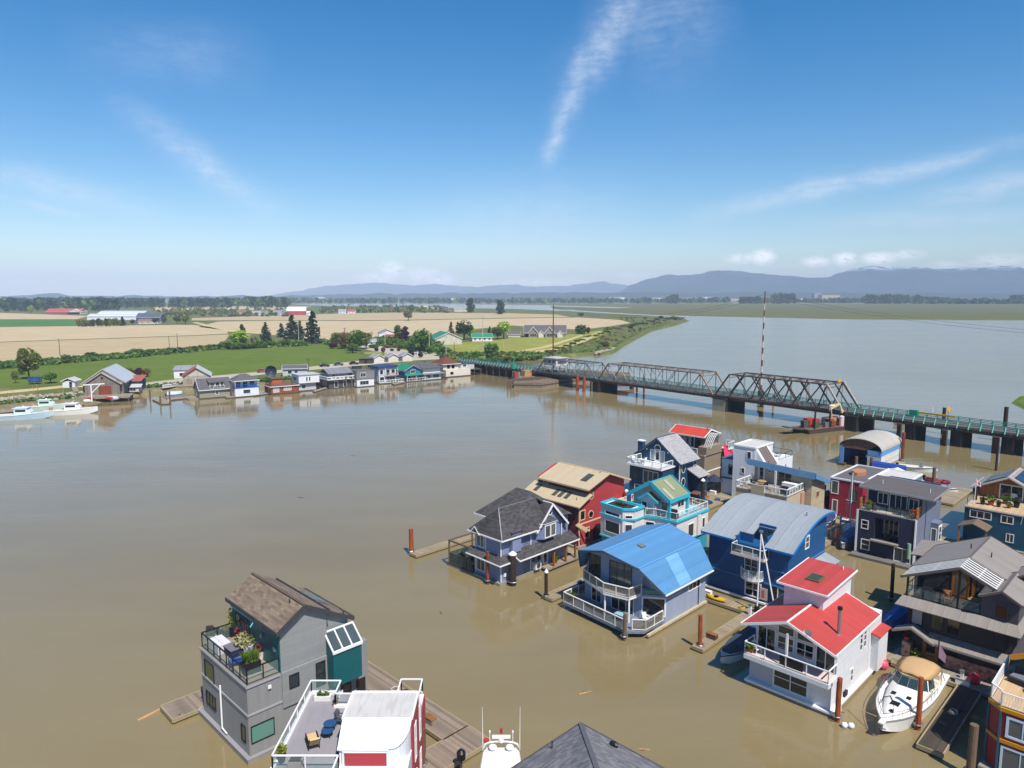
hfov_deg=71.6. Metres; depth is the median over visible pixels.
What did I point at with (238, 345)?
bush
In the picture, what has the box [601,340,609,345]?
bush
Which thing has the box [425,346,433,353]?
bush
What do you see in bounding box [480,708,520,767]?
yacht
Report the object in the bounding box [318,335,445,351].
undergrowth
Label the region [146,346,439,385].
road
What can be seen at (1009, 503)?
plant pot
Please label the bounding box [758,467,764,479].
door
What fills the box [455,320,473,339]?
broadleaf tree
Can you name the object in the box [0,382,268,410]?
shore
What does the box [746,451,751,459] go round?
window
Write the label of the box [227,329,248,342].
broadleaf tree
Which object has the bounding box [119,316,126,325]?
spruce tree
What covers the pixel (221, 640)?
covered table
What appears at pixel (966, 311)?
marsh
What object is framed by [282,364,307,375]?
shed
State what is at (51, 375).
broadleaf tree
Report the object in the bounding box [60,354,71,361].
bush
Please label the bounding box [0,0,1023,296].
sky
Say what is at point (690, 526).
window
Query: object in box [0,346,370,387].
lawn
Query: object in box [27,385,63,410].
fishing boat
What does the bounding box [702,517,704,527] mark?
window
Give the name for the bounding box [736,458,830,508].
floating home
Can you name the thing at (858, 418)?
swing bridge
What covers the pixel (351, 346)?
broadleaf tree
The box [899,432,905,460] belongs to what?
piling
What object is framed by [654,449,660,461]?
door
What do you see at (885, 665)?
mooring buoy
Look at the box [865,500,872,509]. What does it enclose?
plant pot
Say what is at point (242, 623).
sliding door
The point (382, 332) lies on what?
farmhouse
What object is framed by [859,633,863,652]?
window
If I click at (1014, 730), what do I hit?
window
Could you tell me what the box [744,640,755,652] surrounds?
plant pot
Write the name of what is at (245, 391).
window
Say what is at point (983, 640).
floating home
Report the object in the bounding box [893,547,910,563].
sliding door
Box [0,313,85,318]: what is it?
field
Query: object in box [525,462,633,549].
floating home
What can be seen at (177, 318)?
broadleaf tree
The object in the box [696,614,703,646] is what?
piling
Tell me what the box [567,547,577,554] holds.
floating dock
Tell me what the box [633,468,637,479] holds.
window
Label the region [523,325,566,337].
mansion
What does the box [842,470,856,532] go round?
sailboat
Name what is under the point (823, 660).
sliding door
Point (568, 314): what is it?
ground
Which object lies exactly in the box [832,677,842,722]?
piling
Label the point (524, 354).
undergrowth
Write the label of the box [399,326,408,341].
columnar tree
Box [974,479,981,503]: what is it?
flagpole
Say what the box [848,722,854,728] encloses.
mooring buoy
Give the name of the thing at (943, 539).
floating dock
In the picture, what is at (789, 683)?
window
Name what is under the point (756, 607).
sailboat mast
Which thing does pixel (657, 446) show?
window
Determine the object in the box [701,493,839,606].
floating home
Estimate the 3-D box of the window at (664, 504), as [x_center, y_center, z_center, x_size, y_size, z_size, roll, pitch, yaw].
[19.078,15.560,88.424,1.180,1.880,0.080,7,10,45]
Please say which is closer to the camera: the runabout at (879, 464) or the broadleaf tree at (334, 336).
the runabout at (879, 464)
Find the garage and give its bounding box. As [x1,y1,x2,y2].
[507,331,520,336]
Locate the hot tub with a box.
[920,584,935,599]
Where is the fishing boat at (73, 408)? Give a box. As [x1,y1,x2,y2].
[44,388,97,415]
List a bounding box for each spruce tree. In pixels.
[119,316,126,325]
[259,322,271,340]
[275,323,284,336]
[282,314,300,338]
[294,320,305,339]
[303,311,320,343]
[448,322,453,333]
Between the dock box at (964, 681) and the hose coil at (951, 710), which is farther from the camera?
the dock box at (964, 681)
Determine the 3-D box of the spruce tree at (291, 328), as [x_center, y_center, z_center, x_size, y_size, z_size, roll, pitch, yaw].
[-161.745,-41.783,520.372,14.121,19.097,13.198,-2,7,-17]
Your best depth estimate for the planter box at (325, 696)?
49.42 m
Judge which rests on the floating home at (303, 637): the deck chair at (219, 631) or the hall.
the deck chair at (219, 631)
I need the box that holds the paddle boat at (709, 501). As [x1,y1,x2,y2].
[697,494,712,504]
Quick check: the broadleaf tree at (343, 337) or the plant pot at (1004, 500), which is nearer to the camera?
the plant pot at (1004, 500)
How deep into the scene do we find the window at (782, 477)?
105.78 m
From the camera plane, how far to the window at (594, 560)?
75.14 m
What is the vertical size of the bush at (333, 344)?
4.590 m
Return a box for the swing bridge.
[457,356,1023,454]
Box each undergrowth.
[0,340,309,368]
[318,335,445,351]
[439,350,551,361]
[555,317,676,350]
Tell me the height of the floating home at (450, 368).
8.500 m
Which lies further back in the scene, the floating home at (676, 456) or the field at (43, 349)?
the field at (43, 349)
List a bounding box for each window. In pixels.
[204,658,214,683]
[206,689,215,711]
[240,723,245,743]
[243,389,250,393]
[251,717,274,743]
[289,672,299,688]
[315,660,325,686]
[334,682,351,692]
[360,380,368,384]
[386,376,394,381]
[414,720,416,761]
[419,702,421,740]
[420,746,421,767]
[476,535,483,547]
[476,558,484,571]
[545,524,550,538]
[551,522,555,535]
[580,509,584,520]
[585,526,589,538]
[588,510,593,517]
[589,553,600,578]
[591,586,601,603]
[604,519,619,534]
[605,510,619,517]
[624,524,632,531]
[625,515,632,518]
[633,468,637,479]
[641,500,646,513]
[641,596,665,616]
[643,470,657,482]
[643,589,662,595]
[645,521,654,524]
[647,501,653,514]
[654,444,660,451]
[661,501,666,516]
[677,499,683,507]
[685,436,689,444]
[688,522,693,535]
[688,579,700,591]
[690,436,694,446]
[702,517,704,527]
[727,463,732,475]
[744,557,758,576]
[744,580,761,598]
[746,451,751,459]
[760,528,773,541]
[773,669,807,698]
[777,472,792,484]
[777,588,783,597]
[777,634,794,653]
[778,624,794,637]
[796,632,814,644]
[796,640,814,660]
[805,534,809,549]
[831,480,838,493]
[831,499,837,513]
[850,489,857,500]
[850,667,853,682]
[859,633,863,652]
[860,538,869,550]
[861,519,868,529]
[863,630,866,648]
[877,492,888,504]
[883,520,898,536]
[908,498,918,509]
[911,609,922,625]
[930,528,936,540]
[930,614,943,631]
[938,524,941,541]
[946,619,960,636]
[948,650,957,657]
[969,509,991,520]
[992,632,1007,651]
[994,603,1008,620]
[999,745,1023,767]
[1000,515,1013,524]
[1005,533,1013,542]
[1005,716,1023,743]
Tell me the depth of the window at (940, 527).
91.21 m
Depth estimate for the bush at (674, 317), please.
929.40 m
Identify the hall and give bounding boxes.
[432,331,462,344]
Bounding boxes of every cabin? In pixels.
[369,353,384,362]
[383,353,398,361]
[397,352,412,361]
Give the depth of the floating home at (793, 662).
59.52 m
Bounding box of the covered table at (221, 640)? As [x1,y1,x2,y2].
[209,634,230,654]
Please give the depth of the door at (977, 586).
63.72 m
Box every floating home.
[186,376,232,399]
[198,572,367,765]
[229,373,260,397]
[263,376,299,394]
[270,678,425,767]
[290,372,319,391]
[319,367,353,388]
[348,366,375,387]
[368,364,403,384]
[396,363,426,381]
[409,362,447,380]
[431,356,472,377]
[448,487,579,586]
[511,723,663,767]
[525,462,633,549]
[563,523,713,636]
[599,474,709,552]
[626,433,709,495]
[669,424,734,489]
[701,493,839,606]
[719,439,792,496]
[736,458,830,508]
[740,557,890,717]
[829,464,922,522]
[849,475,952,569]
[891,536,1023,690]
[957,468,1023,553]
[978,634,1023,767]
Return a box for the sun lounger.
[228,647,250,668]
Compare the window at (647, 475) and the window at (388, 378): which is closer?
the window at (647, 475)
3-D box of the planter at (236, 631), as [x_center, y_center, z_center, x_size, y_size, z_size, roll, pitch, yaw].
[-21.527,19.812,56.531,1.171,1.169,1.089,0,7,0]
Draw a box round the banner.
[937,637,945,664]
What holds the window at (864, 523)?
in the floating home at (907, 532)
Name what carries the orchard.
on the ground at (568, 314)
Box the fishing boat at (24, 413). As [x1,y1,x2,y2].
[0,392,53,420]
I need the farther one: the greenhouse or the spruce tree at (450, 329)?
the greenhouse
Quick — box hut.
[368,339,376,344]
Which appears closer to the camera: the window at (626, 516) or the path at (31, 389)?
the window at (626, 516)
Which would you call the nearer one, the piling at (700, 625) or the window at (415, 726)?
the window at (415, 726)
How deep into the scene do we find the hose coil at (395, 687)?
59.09 m
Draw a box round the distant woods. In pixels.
[290,293,1023,303]
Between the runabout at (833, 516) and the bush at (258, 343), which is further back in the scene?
the bush at (258, 343)
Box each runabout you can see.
[160,382,177,388]
[165,391,184,396]
[720,626,755,663]
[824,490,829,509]
[826,513,836,528]
[839,527,855,548]
[869,461,906,470]
[881,605,907,637]
[896,462,937,472]
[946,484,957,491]
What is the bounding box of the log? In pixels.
[137,708,160,720]
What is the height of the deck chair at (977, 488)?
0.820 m
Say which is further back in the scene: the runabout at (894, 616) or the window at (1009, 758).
the runabout at (894, 616)
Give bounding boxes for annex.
[137,319,161,323]
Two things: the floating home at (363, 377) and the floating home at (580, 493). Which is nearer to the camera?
the floating home at (580, 493)
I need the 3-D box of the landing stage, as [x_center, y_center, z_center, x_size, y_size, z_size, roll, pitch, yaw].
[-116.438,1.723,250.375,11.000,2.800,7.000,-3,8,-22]
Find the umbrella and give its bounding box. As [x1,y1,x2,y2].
[707,474,721,489]
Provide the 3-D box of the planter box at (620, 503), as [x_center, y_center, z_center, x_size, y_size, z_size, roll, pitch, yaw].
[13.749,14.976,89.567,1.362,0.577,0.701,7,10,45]
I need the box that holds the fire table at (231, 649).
[223,642,243,658]
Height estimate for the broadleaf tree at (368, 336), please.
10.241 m
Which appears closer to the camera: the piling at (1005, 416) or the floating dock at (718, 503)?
the floating dock at (718, 503)
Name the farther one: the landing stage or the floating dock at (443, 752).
the landing stage
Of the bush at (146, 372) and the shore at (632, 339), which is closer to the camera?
the bush at (146, 372)
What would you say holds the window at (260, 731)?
in the floating home at (303, 637)
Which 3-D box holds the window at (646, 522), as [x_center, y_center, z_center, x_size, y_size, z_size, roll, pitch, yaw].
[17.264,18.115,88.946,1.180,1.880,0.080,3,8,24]
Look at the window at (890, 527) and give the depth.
90.04 m
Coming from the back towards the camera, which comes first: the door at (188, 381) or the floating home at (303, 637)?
the door at (188, 381)
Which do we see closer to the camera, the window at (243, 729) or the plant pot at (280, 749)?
the plant pot at (280, 749)
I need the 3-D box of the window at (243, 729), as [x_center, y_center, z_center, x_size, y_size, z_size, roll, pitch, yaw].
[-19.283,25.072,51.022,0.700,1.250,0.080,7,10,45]
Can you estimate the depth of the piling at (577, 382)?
248.65 m
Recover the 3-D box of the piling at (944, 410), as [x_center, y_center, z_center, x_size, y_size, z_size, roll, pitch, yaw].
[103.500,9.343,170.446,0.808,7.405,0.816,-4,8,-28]
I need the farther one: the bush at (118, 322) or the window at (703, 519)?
the bush at (118, 322)
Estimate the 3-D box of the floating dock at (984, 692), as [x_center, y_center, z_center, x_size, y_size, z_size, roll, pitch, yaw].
[37.441,25.638,60.655,0.800,0.750,9.300,-7,10,-45]
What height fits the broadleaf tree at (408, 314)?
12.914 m
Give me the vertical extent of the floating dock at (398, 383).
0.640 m
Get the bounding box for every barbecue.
[671,508,678,518]
[780,486,788,494]
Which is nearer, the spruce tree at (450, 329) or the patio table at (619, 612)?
the patio table at (619, 612)
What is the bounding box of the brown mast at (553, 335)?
[552,305,553,369]
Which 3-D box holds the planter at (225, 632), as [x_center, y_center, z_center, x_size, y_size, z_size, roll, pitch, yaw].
[-23.115,19.823,57.174,0.630,0.988,0.659,-7,10,-45]
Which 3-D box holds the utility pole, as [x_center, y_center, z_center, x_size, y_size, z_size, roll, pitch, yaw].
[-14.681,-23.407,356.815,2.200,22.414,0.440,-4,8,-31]
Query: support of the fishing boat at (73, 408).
on the water
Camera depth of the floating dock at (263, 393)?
237.40 m
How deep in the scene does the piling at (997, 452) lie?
134.53 m
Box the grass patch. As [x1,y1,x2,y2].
[1012,396,1023,408]
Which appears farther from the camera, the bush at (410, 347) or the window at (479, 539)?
the bush at (410, 347)
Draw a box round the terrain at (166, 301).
[165,300,858,302]
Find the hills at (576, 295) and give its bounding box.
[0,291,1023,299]
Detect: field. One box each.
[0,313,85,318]
[0,320,74,325]
[0,325,227,341]
[0,334,228,360]
[154,306,309,310]
[192,313,566,319]
[199,317,628,339]
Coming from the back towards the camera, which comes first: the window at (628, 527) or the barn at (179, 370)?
the barn at (179, 370)
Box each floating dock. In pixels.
[0,403,83,413]
[152,398,168,404]
[160,689,203,722]
[171,395,195,400]
[224,395,234,398]
[254,392,268,396]
[312,387,327,392]
[368,661,467,740]
[392,381,405,385]
[409,534,474,557]
[423,725,491,767]
[542,577,584,601]
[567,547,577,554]
[572,552,895,663]
[689,494,728,508]
[692,611,749,652]
[707,491,844,525]
[825,537,834,547]
[891,659,990,698]
[916,684,981,758]
[926,481,979,494]
[941,489,969,505]
[941,537,1023,554]
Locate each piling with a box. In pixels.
[408,528,414,551]
[423,728,427,765]
[485,551,490,584]
[508,551,517,586]
[543,569,548,599]
[576,375,578,390]
[582,376,585,391]
[620,613,627,640]
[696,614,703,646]
[700,478,704,505]
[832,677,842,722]
[888,563,894,602]
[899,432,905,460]
[913,676,923,730]
[932,467,935,482]
[941,407,945,433]
[963,722,978,767]
[995,437,999,470]
[1001,407,1008,438]
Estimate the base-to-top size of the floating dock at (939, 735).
0.750 m
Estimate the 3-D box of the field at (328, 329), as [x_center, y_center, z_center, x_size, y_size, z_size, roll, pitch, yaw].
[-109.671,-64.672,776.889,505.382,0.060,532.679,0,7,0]
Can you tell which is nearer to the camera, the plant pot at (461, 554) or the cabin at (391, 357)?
the plant pot at (461, 554)
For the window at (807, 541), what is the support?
in the floating home at (793, 534)
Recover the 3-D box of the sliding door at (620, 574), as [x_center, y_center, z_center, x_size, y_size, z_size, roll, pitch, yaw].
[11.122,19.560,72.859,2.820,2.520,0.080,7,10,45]
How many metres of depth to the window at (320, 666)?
54.06 m
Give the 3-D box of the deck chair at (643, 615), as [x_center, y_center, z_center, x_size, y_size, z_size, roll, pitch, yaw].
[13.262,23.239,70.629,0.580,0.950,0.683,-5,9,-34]
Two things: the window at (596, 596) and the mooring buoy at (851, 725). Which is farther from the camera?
the window at (596, 596)
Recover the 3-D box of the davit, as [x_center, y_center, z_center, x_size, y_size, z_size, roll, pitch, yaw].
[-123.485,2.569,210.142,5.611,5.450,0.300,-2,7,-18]
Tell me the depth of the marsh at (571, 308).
1792.54 m
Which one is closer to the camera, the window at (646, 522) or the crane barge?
the window at (646, 522)
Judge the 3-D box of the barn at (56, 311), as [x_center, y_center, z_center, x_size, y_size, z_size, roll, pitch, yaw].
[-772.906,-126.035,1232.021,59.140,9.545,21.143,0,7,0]
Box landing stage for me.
[174,384,192,387]
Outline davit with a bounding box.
[83,383,104,401]
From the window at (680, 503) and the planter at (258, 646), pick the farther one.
the window at (680, 503)
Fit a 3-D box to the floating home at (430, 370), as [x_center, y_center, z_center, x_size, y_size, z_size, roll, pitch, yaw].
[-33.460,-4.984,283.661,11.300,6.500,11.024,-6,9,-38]
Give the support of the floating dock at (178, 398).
on the water
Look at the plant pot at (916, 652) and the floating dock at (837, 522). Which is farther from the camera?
the floating dock at (837, 522)
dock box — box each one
[425,712,436,726]
[706,631,718,640]
[955,675,970,686]
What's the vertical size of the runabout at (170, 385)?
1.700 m
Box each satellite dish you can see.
[265,366,276,376]
[803,629,811,636]
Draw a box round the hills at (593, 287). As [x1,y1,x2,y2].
[269,281,628,296]
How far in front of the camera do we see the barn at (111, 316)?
934.61 m
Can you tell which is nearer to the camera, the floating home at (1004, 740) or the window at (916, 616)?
the floating home at (1004, 740)
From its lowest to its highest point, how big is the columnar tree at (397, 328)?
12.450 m
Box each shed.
[60,376,81,387]
[67,309,86,313]
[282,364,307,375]
[358,357,372,363]
[458,362,480,374]
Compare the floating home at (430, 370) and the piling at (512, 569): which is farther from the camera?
the floating home at (430, 370)
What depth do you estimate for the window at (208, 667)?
54.72 m
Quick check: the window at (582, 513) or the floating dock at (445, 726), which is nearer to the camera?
the floating dock at (445, 726)
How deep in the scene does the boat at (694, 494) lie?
115.31 m
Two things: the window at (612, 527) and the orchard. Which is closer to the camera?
the window at (612, 527)
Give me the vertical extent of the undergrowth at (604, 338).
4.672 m
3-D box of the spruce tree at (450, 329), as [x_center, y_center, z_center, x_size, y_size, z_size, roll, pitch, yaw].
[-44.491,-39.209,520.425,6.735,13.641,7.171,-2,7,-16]
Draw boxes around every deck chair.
[205,625,213,640]
[213,627,222,635]
[333,708,342,725]
[641,612,649,618]
[751,639,761,654]
[873,502,879,510]
[904,509,910,516]
[942,589,952,605]
[972,486,979,493]
[1011,493,1018,500]
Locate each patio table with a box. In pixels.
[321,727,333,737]
[323,719,336,732]
[614,610,627,617]
[968,597,980,607]
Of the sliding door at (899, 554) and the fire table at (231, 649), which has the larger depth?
the sliding door at (899, 554)
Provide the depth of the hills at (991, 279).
7383.49 m
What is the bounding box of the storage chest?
[782,481,797,490]
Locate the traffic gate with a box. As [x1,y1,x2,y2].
[909,409,955,417]
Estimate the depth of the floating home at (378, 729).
44.36 m
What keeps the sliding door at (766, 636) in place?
in the floating home at (793, 662)
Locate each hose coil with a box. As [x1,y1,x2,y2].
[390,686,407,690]
[948,708,962,714]
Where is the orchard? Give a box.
[151,304,449,316]
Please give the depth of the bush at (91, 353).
356.79 m
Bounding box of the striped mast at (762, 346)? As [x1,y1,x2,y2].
[758,291,765,395]
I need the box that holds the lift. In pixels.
[830,514,841,537]
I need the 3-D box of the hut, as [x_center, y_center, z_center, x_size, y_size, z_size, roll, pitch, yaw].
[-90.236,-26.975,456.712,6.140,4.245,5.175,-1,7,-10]
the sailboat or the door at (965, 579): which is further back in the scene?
the sailboat
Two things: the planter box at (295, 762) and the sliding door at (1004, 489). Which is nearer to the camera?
the planter box at (295, 762)
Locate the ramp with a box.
[71,386,78,401]
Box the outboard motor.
[457,748,465,767]
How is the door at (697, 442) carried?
in the floating home at (706, 447)
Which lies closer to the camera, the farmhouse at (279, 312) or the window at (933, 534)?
the window at (933, 534)
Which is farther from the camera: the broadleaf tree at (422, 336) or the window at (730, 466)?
the broadleaf tree at (422, 336)
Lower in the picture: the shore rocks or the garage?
the shore rocks
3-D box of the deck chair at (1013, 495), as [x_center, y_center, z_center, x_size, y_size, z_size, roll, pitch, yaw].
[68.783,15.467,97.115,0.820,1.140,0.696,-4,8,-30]
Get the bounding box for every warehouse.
[811,293,821,297]
[818,295,839,297]
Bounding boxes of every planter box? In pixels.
[287,757,303,767]
[314,690,331,700]
[616,500,626,505]
[883,534,892,540]
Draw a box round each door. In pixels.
[186,379,191,383]
[234,611,249,640]
[356,676,365,690]
[542,552,547,564]
[609,559,631,587]
[611,597,633,615]
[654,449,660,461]
[695,439,699,448]
[757,625,775,652]
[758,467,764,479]
[769,586,776,602]
[815,645,835,674]
[889,494,907,510]
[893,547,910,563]
[921,640,937,662]
[951,570,969,598]
[971,578,987,598]
[998,483,1023,502]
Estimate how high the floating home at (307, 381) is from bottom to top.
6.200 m
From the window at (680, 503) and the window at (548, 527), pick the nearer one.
the window at (548, 527)
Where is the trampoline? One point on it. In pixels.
(35, 379)
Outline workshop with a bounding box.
[127,375,145,391]
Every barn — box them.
[46,309,85,313]
[76,363,135,401]
[86,314,136,319]
[172,365,194,378]
[181,365,211,383]
[286,307,306,314]
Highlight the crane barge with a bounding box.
[782,403,844,433]
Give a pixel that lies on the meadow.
(518, 344)
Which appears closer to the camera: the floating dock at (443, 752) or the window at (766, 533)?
the floating dock at (443, 752)
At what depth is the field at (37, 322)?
844.54 m
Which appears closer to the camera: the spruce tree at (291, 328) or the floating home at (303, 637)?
the floating home at (303, 637)
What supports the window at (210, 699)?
in the floating home at (303, 637)
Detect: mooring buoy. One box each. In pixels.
[841,721,847,727]
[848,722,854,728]
[880,659,888,669]
[967,672,980,684]
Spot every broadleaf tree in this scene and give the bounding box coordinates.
[10,371,18,382]
[16,347,41,376]
[27,306,33,313]
[42,372,56,382]
[173,315,180,323]
[180,315,189,323]
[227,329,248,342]
[331,332,341,341]
[337,331,350,344]
[345,343,358,352]
[347,330,364,350]
[362,332,371,348]
[403,311,411,320]
[412,328,433,350]
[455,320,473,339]
[491,327,502,339]
[496,321,510,338]
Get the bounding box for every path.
[0,385,82,393]
[193,322,274,334]
[516,335,582,351]
[531,332,599,351]
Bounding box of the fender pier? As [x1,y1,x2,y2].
[512,367,629,388]
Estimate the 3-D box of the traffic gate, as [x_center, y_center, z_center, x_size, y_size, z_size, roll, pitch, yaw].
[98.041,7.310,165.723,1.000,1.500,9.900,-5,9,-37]
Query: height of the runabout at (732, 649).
1.950 m
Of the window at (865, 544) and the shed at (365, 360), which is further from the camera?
the shed at (365, 360)
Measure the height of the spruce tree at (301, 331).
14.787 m
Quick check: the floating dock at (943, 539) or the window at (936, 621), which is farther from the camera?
the floating dock at (943, 539)
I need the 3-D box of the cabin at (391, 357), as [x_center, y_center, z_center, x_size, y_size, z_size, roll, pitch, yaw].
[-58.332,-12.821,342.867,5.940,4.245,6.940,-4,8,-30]
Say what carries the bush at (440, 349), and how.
on the ground at (568, 314)
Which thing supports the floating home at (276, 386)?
on the water
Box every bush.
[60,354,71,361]
[84,352,97,355]
[95,318,100,325]
[114,318,120,324]
[129,348,143,351]
[133,368,142,374]
[142,368,150,375]
[219,341,230,347]
[225,342,231,348]
[233,342,242,348]
[242,343,249,348]
[253,339,264,347]
[283,339,290,345]
[292,340,302,345]
[329,342,337,347]
[368,344,379,347]
[388,339,398,344]
[406,343,415,352]
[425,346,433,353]
[435,346,451,354]
[471,351,480,356]
[484,342,498,356]
[575,324,586,333]
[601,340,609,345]
[670,316,682,319]
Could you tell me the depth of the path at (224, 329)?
678.68 m
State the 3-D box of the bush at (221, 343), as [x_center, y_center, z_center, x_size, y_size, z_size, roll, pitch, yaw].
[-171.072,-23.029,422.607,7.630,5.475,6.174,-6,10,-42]
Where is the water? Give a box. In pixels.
[0,303,1023,767]
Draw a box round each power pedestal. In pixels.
[748,603,751,615]
[960,669,964,678]
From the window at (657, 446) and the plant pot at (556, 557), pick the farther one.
the window at (657, 446)
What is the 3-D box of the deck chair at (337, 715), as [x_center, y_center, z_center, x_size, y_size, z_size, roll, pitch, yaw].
[-11.300,21.931,46.696,0.683,0.950,0.580,1,7,10]
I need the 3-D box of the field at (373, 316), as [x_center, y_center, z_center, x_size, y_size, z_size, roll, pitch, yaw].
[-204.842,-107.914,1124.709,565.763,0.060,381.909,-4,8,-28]
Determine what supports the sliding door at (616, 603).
in the floating home at (657, 573)
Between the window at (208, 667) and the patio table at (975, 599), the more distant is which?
the patio table at (975, 599)
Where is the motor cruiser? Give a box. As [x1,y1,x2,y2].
[852,656,950,731]
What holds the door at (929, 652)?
in the floating home at (983, 640)
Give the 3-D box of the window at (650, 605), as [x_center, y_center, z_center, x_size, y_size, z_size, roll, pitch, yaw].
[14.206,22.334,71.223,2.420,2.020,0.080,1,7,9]
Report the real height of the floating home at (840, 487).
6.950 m
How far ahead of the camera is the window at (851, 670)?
59.08 m
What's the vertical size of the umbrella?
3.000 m
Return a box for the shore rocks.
[0,347,614,401]
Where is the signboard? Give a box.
[760,587,767,600]
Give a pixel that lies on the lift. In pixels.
(839, 526)
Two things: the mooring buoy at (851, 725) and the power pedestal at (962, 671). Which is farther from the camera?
the power pedestal at (962, 671)
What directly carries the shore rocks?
on the ground at (568, 314)
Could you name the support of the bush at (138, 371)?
on the lawn at (221, 362)
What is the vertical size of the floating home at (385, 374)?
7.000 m
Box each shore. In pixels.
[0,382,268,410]
[597,320,686,354]
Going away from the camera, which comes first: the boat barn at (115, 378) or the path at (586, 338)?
the boat barn at (115, 378)
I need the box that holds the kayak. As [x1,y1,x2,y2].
[706,593,726,602]
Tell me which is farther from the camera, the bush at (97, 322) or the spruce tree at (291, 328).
the bush at (97, 322)
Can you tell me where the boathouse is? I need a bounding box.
[837,430,901,465]
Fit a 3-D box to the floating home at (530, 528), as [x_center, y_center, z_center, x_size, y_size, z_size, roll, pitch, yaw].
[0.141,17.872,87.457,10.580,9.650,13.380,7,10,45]
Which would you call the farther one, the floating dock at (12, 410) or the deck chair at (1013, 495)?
the floating dock at (12, 410)
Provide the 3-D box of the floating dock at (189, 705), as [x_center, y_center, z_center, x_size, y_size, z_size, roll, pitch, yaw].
[-26.039,26.076,57.129,2.750,0.750,3.400,7,10,45]
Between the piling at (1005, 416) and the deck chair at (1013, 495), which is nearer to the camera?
the deck chair at (1013, 495)
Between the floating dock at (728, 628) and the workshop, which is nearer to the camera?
the floating dock at (728, 628)
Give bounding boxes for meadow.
[364,328,613,354]
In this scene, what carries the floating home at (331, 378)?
on the water
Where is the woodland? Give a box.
[0,296,291,310]
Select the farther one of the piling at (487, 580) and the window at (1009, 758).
the piling at (487, 580)
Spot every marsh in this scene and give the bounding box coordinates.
[495,303,1023,319]
[550,306,607,309]
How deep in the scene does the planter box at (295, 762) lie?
42.38 m
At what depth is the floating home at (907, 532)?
89.76 m
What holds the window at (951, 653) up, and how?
in the floating home at (983, 640)
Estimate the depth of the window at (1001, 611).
59.47 m
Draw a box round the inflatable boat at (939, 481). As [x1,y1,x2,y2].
[922,475,950,483]
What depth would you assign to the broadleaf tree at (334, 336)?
446.78 m
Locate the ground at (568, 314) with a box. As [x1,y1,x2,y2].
[0,303,688,398]
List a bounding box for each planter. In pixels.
[220,625,228,636]
[227,608,233,636]
[233,631,254,650]
[234,627,239,637]
[240,646,261,676]
[255,643,262,659]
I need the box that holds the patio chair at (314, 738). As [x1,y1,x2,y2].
[305,730,320,750]
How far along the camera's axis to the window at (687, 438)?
124.76 m
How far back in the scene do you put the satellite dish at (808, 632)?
56.31 m
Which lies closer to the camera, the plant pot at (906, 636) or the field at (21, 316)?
the plant pot at (906, 636)
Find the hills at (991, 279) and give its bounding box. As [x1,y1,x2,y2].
[617,265,1023,292]
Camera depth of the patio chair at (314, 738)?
44.24 m
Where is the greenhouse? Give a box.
[97,311,150,313]
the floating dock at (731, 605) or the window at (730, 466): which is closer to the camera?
the floating dock at (731, 605)
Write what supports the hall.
on the ground at (568, 314)
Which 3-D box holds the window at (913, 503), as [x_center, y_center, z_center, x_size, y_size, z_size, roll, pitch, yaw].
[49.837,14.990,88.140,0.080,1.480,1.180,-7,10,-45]
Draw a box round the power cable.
[554,295,1023,332]
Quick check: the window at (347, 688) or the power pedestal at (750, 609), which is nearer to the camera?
the window at (347, 688)
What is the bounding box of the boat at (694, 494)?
[689,490,705,499]
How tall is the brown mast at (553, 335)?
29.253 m
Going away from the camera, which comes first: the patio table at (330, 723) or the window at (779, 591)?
the patio table at (330, 723)
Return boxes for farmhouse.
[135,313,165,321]
[273,310,282,314]
[338,309,345,312]
[347,309,355,312]
[377,329,392,336]
[453,308,466,311]
[470,333,492,340]
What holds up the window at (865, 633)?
in the floating home at (793, 662)
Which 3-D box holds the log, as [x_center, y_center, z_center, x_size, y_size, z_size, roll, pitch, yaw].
[-28.734,26.201,56.365,0.272,0.286,1.939,5,9,36]
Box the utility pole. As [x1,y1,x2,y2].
[482,315,483,355]
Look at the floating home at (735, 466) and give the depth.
115.52 m
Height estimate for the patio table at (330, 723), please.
0.600 m
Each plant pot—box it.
[276,743,286,763]
[458,551,465,557]
[551,554,559,563]
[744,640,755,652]
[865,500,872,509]
[903,631,910,640]
[909,508,918,518]
[910,647,922,656]
[979,496,986,504]
[985,495,996,505]
[996,500,1002,506]
[1001,495,1011,503]
[1006,501,1013,508]
[1012,497,1021,507]
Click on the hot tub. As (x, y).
(928, 594)
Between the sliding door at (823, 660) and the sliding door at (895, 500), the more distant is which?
the sliding door at (895, 500)
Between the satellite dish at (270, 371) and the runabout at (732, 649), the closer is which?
the runabout at (732, 649)
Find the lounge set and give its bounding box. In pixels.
[1008,666,1023,687]
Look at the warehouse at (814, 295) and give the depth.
4038.66 m
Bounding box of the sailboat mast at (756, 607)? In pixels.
[754,530,773,611]
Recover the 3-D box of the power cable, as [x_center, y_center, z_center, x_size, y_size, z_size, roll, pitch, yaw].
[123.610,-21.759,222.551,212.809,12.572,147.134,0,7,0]
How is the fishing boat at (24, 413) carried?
on the water
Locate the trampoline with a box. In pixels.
[27,376,41,383]
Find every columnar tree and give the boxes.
[393,325,401,338]
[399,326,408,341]
[466,298,475,311]
[496,300,504,313]

